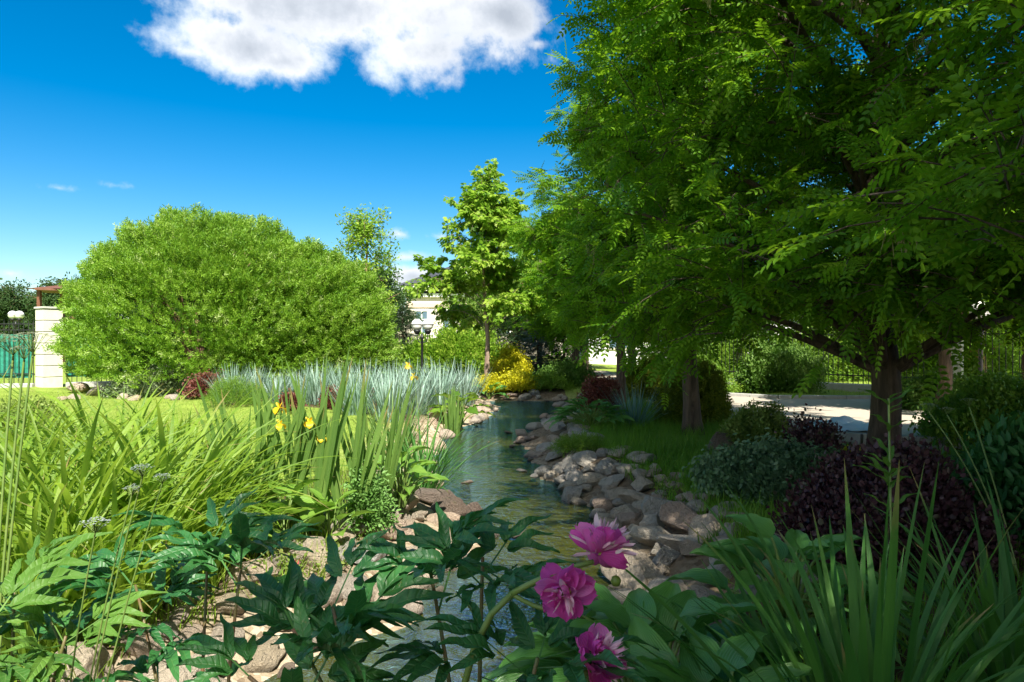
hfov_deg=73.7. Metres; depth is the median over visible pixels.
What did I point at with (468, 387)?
blue oat grass
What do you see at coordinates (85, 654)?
boulder
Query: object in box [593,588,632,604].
rock
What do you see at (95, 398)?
lawn grass
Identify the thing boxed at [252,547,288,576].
weed
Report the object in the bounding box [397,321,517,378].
green shrub
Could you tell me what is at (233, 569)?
boulder
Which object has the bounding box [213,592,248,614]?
boulder
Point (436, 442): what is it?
boulder
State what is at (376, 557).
boulder
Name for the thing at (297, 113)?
sky
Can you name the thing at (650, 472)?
boulder
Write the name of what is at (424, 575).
boulder
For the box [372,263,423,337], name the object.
deciduous tree
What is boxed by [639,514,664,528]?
rock
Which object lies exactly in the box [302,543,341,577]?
boulder
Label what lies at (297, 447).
iris
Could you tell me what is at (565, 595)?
peony plant
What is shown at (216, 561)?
daylily
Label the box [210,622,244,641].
boulder
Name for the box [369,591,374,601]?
boulder
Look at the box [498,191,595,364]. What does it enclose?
robinia tree
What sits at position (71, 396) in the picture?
boulder
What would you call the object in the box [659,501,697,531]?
rock
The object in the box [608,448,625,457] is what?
boulder
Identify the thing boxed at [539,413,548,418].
boulder
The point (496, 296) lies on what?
deciduous tree
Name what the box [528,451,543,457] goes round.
boulder
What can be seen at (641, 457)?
boulder
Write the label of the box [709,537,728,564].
boulder
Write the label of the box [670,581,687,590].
boulder
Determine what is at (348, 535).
boulder
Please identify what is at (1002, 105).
robinia tree
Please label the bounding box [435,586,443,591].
boulder
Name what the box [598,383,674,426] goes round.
blue fescue
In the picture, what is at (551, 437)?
boulder
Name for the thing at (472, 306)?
deciduous tree
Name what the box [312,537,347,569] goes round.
weed
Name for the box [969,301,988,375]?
street lamp
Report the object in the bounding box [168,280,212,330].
deciduous tree
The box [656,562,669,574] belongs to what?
boulder
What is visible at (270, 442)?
iris
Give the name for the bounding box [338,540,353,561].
boulder
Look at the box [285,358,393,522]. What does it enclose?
iris
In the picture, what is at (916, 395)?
green shrub
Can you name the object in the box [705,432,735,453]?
boulder
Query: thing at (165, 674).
boulder
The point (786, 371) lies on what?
green shrub
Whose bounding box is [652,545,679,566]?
boulder
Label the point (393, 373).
blue oat grass
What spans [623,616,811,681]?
hosta
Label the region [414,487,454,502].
boulder
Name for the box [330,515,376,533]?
boulder
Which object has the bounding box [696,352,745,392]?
green shrub
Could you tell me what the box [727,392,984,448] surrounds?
kerb
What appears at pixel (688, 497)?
boulder
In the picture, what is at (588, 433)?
boulder
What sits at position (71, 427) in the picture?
daylily
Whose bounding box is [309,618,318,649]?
boulder
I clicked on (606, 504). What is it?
boulder
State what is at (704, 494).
rock
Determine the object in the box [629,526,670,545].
rock
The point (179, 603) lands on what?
boulder
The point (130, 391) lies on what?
variegated dogwood
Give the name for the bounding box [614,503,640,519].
rock
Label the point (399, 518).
boulder
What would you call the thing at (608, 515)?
boulder
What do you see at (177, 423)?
daylily
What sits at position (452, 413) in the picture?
daylily
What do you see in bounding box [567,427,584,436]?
boulder
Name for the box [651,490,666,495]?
rock
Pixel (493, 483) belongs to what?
water
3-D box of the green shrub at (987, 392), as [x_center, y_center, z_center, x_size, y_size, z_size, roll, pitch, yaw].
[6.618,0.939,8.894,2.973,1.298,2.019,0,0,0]
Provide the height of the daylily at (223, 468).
0.884 m
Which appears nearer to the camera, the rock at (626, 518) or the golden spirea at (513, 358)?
the rock at (626, 518)
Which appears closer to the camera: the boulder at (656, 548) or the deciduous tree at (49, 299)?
the boulder at (656, 548)
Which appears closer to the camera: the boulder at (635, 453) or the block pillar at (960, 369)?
the boulder at (635, 453)
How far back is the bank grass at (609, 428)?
8.69 m
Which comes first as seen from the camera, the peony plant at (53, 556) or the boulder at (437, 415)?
the peony plant at (53, 556)
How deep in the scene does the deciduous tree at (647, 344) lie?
25.48 m
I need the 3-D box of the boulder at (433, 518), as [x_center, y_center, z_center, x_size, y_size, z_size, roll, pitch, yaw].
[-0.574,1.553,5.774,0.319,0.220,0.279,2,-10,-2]
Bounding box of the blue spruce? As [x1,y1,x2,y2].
[515,315,558,373]
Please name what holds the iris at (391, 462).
on the ground at (680, 564)
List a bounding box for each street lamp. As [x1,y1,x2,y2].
[7,311,23,333]
[411,319,433,379]
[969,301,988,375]
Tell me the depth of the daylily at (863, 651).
2.11 m
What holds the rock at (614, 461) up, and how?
on the ground at (680, 564)
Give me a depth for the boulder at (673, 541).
4.96 m
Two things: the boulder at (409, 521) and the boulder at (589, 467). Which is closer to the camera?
the boulder at (409, 521)
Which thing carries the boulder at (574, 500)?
on the water
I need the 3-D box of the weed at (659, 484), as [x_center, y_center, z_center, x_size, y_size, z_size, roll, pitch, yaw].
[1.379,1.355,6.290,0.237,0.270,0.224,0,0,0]
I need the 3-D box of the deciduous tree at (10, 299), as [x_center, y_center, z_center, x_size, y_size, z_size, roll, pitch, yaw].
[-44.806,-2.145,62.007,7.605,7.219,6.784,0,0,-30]
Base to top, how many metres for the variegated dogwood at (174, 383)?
1.189 m
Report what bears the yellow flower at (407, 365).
on the ground at (680, 564)
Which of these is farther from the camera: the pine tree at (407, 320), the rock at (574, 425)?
the pine tree at (407, 320)
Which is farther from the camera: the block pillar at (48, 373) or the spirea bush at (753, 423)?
the block pillar at (48, 373)
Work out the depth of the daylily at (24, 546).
3.04 m
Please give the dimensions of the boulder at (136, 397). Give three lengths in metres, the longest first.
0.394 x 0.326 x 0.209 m
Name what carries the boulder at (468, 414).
on the ground at (680, 564)
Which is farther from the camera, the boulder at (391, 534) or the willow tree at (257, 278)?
the willow tree at (257, 278)
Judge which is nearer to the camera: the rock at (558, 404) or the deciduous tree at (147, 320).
the rock at (558, 404)
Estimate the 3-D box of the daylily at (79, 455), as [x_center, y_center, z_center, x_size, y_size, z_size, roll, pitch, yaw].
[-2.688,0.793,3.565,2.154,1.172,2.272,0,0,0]
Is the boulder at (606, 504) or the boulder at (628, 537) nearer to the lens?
the boulder at (628, 537)
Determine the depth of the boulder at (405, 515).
5.46 m
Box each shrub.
[177,369,224,399]
[196,372,269,408]
[272,388,306,413]
[294,325,408,380]
[318,383,344,409]
[341,457,402,538]
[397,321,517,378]
[524,367,575,390]
[533,356,599,386]
[576,374,623,412]
[679,427,846,509]
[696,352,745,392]
[729,338,838,393]
[901,367,996,411]
[908,364,1023,448]
[932,404,1023,551]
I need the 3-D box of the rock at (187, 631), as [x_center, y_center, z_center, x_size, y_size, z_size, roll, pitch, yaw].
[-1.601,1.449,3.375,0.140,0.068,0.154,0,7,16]
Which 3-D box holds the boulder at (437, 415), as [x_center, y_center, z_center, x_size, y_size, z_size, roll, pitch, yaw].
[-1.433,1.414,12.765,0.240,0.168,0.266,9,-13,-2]
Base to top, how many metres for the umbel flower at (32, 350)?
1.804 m
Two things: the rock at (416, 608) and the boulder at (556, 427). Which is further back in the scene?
the boulder at (556, 427)
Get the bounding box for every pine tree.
[375,289,414,371]
[391,303,420,352]
[481,313,543,373]
[533,334,600,375]
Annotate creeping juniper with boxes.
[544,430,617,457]
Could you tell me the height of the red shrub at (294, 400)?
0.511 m
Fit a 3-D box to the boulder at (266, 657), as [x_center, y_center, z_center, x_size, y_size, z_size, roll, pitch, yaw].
[-1.250,1.604,3.459,0.165,0.150,0.232,0,0,5]
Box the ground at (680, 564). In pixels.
[0,342,1023,681]
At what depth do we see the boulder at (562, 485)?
7.50 m
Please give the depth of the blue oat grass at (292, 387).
15.86 m
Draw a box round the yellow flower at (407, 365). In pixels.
[404,362,411,400]
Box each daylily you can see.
[0,367,121,476]
[0,367,355,570]
[0,371,261,492]
[0,373,288,564]
[0,383,179,490]
[0,396,213,574]
[0,428,234,669]
[0,445,287,636]
[58,387,281,476]
[110,409,332,527]
[121,470,314,587]
[343,405,507,493]
[348,391,446,470]
[415,435,469,463]
[434,387,468,435]
[582,459,1023,681]
[794,467,1023,681]
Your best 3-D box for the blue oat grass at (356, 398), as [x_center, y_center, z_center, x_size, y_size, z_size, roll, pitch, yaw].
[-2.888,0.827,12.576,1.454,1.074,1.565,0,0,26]
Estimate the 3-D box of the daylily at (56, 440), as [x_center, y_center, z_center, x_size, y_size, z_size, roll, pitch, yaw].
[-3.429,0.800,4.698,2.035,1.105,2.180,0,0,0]
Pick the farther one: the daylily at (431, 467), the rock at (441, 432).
the rock at (441, 432)
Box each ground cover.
[1,460,408,681]
[63,381,650,427]
[608,441,1023,681]
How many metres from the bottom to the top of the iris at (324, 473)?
1.342 m
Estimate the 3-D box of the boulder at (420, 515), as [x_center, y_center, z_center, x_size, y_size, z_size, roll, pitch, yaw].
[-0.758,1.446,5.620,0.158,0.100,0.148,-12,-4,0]
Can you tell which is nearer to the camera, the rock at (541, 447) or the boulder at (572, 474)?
the boulder at (572, 474)
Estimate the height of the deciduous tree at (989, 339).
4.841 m
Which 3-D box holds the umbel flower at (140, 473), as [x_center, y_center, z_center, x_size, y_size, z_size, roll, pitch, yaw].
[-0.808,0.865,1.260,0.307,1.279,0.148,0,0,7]
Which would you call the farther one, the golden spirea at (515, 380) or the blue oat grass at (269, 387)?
the golden spirea at (515, 380)
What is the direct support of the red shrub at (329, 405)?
on the ground at (680, 564)
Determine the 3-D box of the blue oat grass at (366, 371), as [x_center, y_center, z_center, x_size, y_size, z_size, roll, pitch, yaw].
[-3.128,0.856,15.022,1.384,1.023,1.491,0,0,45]
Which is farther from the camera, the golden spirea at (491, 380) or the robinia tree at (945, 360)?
the golden spirea at (491, 380)
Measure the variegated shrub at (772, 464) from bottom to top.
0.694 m
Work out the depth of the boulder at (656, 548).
5.04 m
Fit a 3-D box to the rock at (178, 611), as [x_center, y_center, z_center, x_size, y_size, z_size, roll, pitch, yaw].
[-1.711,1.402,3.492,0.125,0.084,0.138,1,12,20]
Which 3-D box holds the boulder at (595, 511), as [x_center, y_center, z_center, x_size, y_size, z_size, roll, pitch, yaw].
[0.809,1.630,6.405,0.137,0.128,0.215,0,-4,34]
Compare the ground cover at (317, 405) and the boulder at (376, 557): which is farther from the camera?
the ground cover at (317, 405)
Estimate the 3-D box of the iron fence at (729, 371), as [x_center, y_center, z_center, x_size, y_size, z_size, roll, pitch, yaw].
[6.674,0.575,21.054,4.130,2.050,0.250,0,0,45]
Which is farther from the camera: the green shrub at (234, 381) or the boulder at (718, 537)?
the green shrub at (234, 381)
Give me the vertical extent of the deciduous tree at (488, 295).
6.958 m
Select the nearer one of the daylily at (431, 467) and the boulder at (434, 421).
the daylily at (431, 467)
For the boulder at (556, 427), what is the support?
on the ground at (680, 564)
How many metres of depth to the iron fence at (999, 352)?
16.10 m
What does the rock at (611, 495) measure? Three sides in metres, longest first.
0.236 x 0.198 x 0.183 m
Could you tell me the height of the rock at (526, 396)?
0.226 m
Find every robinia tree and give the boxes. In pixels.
[498,98,710,406]
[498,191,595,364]
[512,0,1023,447]
[516,185,701,362]
[518,190,613,368]
[519,0,848,434]
[732,0,1023,332]
[833,118,1019,399]
[943,129,1023,378]
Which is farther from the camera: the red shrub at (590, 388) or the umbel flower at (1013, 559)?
the red shrub at (590, 388)
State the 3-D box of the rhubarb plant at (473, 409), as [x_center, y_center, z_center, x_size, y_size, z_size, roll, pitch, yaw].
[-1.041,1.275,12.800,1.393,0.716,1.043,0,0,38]
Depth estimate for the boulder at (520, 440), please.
10.98 m
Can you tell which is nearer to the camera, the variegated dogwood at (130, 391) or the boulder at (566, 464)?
the boulder at (566, 464)
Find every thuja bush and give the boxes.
[626,355,664,400]
[654,356,733,427]
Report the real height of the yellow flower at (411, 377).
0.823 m
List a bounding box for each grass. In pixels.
[0,391,430,473]
[201,361,265,403]
[232,366,280,395]
[253,368,301,403]
[280,370,309,397]
[284,360,339,404]
[310,361,392,415]
[310,362,364,392]
[336,360,392,389]
[349,364,430,421]
[363,360,422,390]
[373,359,456,415]
[409,355,473,407]
[434,360,493,405]
[568,378,903,417]
[572,393,1016,541]
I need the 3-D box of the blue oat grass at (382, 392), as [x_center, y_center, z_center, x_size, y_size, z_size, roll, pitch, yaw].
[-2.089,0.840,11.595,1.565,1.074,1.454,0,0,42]
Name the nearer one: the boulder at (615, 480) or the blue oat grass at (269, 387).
the boulder at (615, 480)
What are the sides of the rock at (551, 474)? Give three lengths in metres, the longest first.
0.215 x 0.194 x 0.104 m
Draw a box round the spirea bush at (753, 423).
[714,398,792,445]
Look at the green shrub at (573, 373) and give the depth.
20.18 m
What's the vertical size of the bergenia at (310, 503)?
0.373 m
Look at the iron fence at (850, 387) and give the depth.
18.45 m
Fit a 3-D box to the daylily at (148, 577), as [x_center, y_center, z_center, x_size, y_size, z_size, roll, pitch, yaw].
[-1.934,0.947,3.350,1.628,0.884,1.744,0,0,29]
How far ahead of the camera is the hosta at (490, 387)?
18.79 m
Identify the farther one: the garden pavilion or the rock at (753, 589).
the garden pavilion
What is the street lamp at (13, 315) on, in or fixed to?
on the ground at (680, 564)
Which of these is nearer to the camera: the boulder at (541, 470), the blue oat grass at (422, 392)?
the boulder at (541, 470)
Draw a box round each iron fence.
[0,319,34,387]
[66,322,395,386]
[702,328,792,384]
[800,328,923,392]
[984,326,1019,374]
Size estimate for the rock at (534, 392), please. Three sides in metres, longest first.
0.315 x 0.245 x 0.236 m
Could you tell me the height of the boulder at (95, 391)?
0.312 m
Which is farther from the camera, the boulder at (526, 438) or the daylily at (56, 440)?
the boulder at (526, 438)
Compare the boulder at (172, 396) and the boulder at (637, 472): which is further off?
the boulder at (172, 396)
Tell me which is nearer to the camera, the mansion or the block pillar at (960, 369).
the block pillar at (960, 369)
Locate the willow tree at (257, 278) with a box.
[42,202,402,388]
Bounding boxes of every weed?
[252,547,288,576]
[275,539,311,571]
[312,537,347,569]
[649,474,672,495]
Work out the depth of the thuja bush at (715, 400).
10.98 m
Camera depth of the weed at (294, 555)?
4.10 m
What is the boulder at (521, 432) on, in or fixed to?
on the ground at (680, 564)
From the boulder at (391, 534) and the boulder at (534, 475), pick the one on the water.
the boulder at (534, 475)
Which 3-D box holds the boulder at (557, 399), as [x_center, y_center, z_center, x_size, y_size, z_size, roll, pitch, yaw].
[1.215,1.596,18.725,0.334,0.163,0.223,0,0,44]
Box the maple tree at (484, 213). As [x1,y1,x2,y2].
[404,158,553,376]
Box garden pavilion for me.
[27,285,76,361]
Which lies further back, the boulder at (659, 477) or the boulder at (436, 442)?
the boulder at (436, 442)
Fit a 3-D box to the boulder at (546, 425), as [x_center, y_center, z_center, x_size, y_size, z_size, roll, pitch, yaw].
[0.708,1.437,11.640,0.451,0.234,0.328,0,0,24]
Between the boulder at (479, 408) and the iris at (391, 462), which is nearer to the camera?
the iris at (391, 462)
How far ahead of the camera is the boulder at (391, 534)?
4.99 m
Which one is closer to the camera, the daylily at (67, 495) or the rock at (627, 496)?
the daylily at (67, 495)
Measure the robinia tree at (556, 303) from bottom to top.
5.730 m
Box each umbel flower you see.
[0,332,51,654]
[70,464,169,681]
[921,398,1019,580]
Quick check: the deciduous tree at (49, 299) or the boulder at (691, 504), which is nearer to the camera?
the boulder at (691, 504)
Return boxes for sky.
[0,0,1023,341]
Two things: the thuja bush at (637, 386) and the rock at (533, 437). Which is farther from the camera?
the thuja bush at (637, 386)
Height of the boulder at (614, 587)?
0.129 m
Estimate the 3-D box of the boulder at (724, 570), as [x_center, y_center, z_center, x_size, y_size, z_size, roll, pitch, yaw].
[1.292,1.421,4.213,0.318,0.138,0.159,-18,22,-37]
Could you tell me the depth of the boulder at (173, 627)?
3.34 m
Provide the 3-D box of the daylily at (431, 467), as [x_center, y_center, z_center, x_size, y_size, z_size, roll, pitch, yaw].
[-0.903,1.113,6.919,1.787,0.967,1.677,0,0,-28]
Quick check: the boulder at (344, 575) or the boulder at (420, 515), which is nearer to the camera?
the boulder at (344, 575)
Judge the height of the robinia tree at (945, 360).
6.017 m
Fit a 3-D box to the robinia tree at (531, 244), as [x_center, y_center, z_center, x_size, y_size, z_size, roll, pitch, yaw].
[2.151,-1.931,14.071,4.898,6.776,4.093,0,0,-1]
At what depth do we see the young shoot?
2.60 m
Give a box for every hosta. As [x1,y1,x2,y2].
[343,445,449,507]
[472,382,508,398]
[482,581,808,681]
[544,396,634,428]
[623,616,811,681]
[666,513,914,665]
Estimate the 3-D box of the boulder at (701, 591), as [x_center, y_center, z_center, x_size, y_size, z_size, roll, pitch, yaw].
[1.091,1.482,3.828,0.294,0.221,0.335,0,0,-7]
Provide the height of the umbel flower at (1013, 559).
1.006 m
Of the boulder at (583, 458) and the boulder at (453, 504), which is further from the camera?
the boulder at (583, 458)
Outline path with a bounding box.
[592,371,929,435]
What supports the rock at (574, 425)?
on the ground at (680, 564)
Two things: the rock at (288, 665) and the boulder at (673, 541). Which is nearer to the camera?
the rock at (288, 665)
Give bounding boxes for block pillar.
[34,306,62,387]
[951,340,963,377]
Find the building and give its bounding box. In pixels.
[580,316,819,364]
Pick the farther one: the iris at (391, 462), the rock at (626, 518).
the rock at (626, 518)
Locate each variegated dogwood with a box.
[99,371,169,398]
[142,358,194,394]
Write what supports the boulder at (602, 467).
on the ground at (680, 564)
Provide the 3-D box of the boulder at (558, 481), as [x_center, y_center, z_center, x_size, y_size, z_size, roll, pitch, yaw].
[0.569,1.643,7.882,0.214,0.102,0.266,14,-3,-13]
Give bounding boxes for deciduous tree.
[0,277,37,339]
[18,271,90,356]
[116,286,174,334]
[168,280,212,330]
[335,239,400,310]
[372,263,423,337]
[434,294,506,340]
[465,256,536,344]
[466,259,552,369]
[635,333,719,362]
[704,298,780,359]
[793,255,845,332]
[898,320,1021,371]
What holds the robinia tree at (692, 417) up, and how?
on the ground at (680, 564)
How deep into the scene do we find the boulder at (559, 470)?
8.17 m
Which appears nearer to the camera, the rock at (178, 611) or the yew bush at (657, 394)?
the rock at (178, 611)
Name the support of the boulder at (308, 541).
on the ground at (680, 564)
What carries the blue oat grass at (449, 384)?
on the ground at (680, 564)
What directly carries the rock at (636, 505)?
on the ground at (680, 564)
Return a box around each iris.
[193,373,301,539]
[208,373,331,533]
[248,346,358,533]
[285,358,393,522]
[328,368,416,517]
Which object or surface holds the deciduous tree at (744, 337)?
on the ground at (680, 564)
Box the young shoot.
[853,385,922,534]
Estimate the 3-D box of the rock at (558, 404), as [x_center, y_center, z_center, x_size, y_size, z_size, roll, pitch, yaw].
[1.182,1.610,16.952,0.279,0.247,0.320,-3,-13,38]
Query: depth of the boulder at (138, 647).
3.17 m
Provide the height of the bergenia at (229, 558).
0.309 m
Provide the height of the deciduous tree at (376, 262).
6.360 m
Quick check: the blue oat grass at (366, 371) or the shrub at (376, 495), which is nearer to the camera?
the shrub at (376, 495)
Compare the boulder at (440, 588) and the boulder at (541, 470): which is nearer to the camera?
the boulder at (440, 588)
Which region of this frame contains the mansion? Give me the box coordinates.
[397,263,569,355]
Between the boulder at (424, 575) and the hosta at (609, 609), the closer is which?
the hosta at (609, 609)
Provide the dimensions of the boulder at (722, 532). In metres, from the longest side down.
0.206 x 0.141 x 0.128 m
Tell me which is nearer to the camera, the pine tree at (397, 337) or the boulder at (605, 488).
the boulder at (605, 488)
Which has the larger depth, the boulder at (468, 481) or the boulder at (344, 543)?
the boulder at (468, 481)
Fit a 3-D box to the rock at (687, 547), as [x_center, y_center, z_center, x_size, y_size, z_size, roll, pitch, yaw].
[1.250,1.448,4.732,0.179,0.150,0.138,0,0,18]
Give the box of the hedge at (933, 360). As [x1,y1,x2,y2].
[665,325,1021,383]
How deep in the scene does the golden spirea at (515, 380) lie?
19.09 m
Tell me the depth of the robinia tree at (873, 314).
6.19 m
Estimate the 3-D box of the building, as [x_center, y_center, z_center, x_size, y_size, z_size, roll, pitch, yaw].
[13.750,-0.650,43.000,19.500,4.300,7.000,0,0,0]
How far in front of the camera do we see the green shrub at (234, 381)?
14.42 m
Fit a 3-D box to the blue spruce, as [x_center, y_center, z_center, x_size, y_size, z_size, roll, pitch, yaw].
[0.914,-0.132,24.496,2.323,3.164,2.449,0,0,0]
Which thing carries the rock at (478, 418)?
on the water
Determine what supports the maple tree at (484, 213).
on the ground at (680, 564)
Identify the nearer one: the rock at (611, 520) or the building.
the rock at (611, 520)
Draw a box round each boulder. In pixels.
[52,637,114,681]
[66,382,89,392]
[67,394,80,399]
[86,386,104,395]
[117,393,128,398]
[118,626,161,661]
[127,395,140,400]
[134,652,235,681]
[150,620,179,640]
[165,595,200,609]
[169,394,179,399]
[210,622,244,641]
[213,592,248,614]
[222,558,277,582]
[243,636,285,672]
[266,552,293,568]
[283,543,307,561]
[292,535,325,545]
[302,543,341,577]
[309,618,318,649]
[322,584,342,607]
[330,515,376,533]
[332,528,355,547]
[336,573,350,582]
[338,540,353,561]
[354,545,387,563]
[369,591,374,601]
[371,521,412,539]
[373,582,403,600]
[387,546,437,588]
[390,514,405,521]
[391,508,410,519]
[393,494,418,510]
[404,519,415,528]
[410,510,427,521]
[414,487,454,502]
[426,439,445,450]
[426,512,460,528]
[428,417,436,424]
[429,412,440,420]
[430,495,470,519]
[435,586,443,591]
[461,480,473,483]
[465,413,474,418]
[467,502,481,519]
[477,407,487,415]
[513,437,525,443]
[515,429,527,435]
[516,436,531,440]
[523,450,533,456]
[525,422,542,429]
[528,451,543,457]
[530,473,537,477]
[534,465,551,476]
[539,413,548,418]
[541,419,559,429]
[545,450,563,460]
[547,434,559,441]
[550,424,562,431]
[552,396,560,401]
[552,462,562,469]
[553,478,564,484]
[555,467,564,474]
[556,474,565,479]
[557,480,577,490]
[561,396,567,400]
[561,459,580,471]
[561,485,582,503]
[562,449,577,461]
[565,467,583,480]
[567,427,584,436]
[570,450,597,466]
[570,496,586,504]
[577,472,606,486]
[581,463,596,472]
[581,484,591,491]
[587,432,604,438]
[589,508,605,518]
[592,498,614,511]
[595,458,613,474]
[597,513,613,518]
[598,474,623,488]
[601,484,617,493]
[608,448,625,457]
[608,584,620,588]
[610,465,617,474]
[612,498,626,506]
[616,464,638,475]
[619,528,632,540]
[627,451,647,459]
[630,453,656,464]
[630,476,653,491]
[632,468,646,477]
[646,468,661,477]
[647,578,684,591]
[649,542,661,556]
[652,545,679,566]
[654,474,668,484]
[656,534,702,551]
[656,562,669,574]
[665,481,684,488]
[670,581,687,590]
[683,493,697,501]
[686,499,707,513]
[687,585,722,598]
[688,514,722,539]
[702,560,733,583]
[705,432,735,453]
[708,505,727,518]
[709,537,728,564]
[712,535,727,541]
[718,522,739,537]
[719,501,738,509]
[724,511,743,519]
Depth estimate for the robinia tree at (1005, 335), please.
13.88 m
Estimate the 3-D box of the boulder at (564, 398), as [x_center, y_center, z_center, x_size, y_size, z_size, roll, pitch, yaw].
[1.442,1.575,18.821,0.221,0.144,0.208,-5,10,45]
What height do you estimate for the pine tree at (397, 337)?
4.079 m
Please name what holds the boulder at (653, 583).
on the ground at (680, 564)
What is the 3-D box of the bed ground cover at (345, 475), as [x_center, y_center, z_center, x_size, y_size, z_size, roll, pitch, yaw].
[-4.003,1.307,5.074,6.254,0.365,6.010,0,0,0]
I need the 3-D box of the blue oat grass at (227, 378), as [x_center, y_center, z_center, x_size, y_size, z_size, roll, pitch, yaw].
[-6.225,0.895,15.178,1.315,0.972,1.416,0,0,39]
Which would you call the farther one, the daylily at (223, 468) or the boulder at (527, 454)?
the boulder at (527, 454)
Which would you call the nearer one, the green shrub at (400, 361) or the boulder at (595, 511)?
the boulder at (595, 511)
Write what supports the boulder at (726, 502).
on the ground at (680, 564)
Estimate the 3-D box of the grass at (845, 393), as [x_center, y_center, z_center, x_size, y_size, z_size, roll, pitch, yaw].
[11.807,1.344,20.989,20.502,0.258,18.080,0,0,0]
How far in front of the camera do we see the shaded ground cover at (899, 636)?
5.26 m
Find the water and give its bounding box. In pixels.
[263,401,610,681]
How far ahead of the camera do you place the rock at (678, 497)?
5.88 m
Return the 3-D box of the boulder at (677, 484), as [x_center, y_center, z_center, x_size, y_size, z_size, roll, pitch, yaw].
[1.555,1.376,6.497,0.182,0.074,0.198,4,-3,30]
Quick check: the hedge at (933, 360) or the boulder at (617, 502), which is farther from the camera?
the hedge at (933, 360)
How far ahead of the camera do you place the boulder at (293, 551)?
4.33 m
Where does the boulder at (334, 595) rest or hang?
on the ground at (680, 564)
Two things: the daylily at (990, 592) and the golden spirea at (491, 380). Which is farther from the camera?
the golden spirea at (491, 380)
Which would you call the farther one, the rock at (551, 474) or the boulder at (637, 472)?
the rock at (551, 474)
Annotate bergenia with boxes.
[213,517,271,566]
[242,479,338,550]
[291,488,375,537]
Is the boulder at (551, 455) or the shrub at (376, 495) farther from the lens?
the boulder at (551, 455)
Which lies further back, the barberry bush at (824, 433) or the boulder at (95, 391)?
the boulder at (95, 391)
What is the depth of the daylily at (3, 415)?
4.54 m
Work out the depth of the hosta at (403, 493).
5.68 m
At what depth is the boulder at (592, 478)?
7.43 m
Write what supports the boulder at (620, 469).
on the ground at (680, 564)
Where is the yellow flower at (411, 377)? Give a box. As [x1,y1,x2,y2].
[410,373,419,418]
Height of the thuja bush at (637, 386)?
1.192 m
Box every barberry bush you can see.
[766,423,1023,591]
[774,403,850,454]
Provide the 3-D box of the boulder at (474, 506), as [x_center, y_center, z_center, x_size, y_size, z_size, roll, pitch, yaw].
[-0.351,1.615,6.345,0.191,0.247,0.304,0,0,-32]
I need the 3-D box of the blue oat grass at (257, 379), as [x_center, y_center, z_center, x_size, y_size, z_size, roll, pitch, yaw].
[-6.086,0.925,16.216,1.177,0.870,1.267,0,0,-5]
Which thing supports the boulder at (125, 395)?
on the ground at (680, 564)
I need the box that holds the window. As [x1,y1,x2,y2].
[414,309,428,334]
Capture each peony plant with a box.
[0,488,321,681]
[0,531,167,681]
[175,498,659,681]
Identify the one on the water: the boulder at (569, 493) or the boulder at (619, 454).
the boulder at (569, 493)
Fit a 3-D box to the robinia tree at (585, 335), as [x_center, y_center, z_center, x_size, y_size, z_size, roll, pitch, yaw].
[2.663,-2.106,25.548,5.791,7.163,4.991,0,0,20]
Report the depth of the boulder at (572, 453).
8.68 m
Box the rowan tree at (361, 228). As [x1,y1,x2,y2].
[331,203,418,378]
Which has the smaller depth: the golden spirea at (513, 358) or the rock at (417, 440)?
the rock at (417, 440)
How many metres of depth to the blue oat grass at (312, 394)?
14.60 m
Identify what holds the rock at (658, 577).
on the ground at (680, 564)
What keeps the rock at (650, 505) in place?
on the ground at (680, 564)
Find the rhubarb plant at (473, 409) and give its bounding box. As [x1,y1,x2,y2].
[424,389,494,427]
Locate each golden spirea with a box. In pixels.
[472,372,509,395]
[483,341,533,376]
[494,365,540,395]
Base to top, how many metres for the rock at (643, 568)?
0.320 m
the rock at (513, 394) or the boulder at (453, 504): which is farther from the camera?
the rock at (513, 394)
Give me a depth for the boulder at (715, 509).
5.34 m
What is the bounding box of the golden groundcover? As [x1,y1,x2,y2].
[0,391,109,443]
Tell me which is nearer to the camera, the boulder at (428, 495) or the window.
the boulder at (428, 495)
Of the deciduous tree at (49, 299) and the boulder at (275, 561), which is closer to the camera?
the boulder at (275, 561)
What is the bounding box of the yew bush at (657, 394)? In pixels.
[650,387,660,411]
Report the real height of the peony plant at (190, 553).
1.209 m
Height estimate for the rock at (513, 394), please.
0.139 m
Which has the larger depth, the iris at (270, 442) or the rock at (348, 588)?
the iris at (270, 442)
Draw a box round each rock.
[166,604,189,623]
[173,624,202,643]
[277,662,294,677]
[336,574,367,598]
[403,601,423,614]
[411,431,418,441]
[439,429,454,438]
[469,414,484,422]
[506,393,517,396]
[518,393,532,399]
[529,389,539,395]
[530,435,538,439]
[536,442,555,451]
[543,470,558,479]
[549,422,566,428]
[552,401,564,407]
[567,424,582,430]
[592,516,621,527]
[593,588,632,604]
[596,449,611,456]
[600,548,664,589]
[602,457,617,462]
[604,487,626,501]
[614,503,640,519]
[615,512,639,525]
[617,489,649,504]
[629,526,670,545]
[632,499,643,512]
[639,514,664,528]
[641,495,670,516]
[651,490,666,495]
[651,494,666,499]
[654,575,669,578]
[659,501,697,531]
[669,472,686,479]
[675,494,684,500]
[679,539,701,556]
[695,492,714,500]
[745,585,769,606]

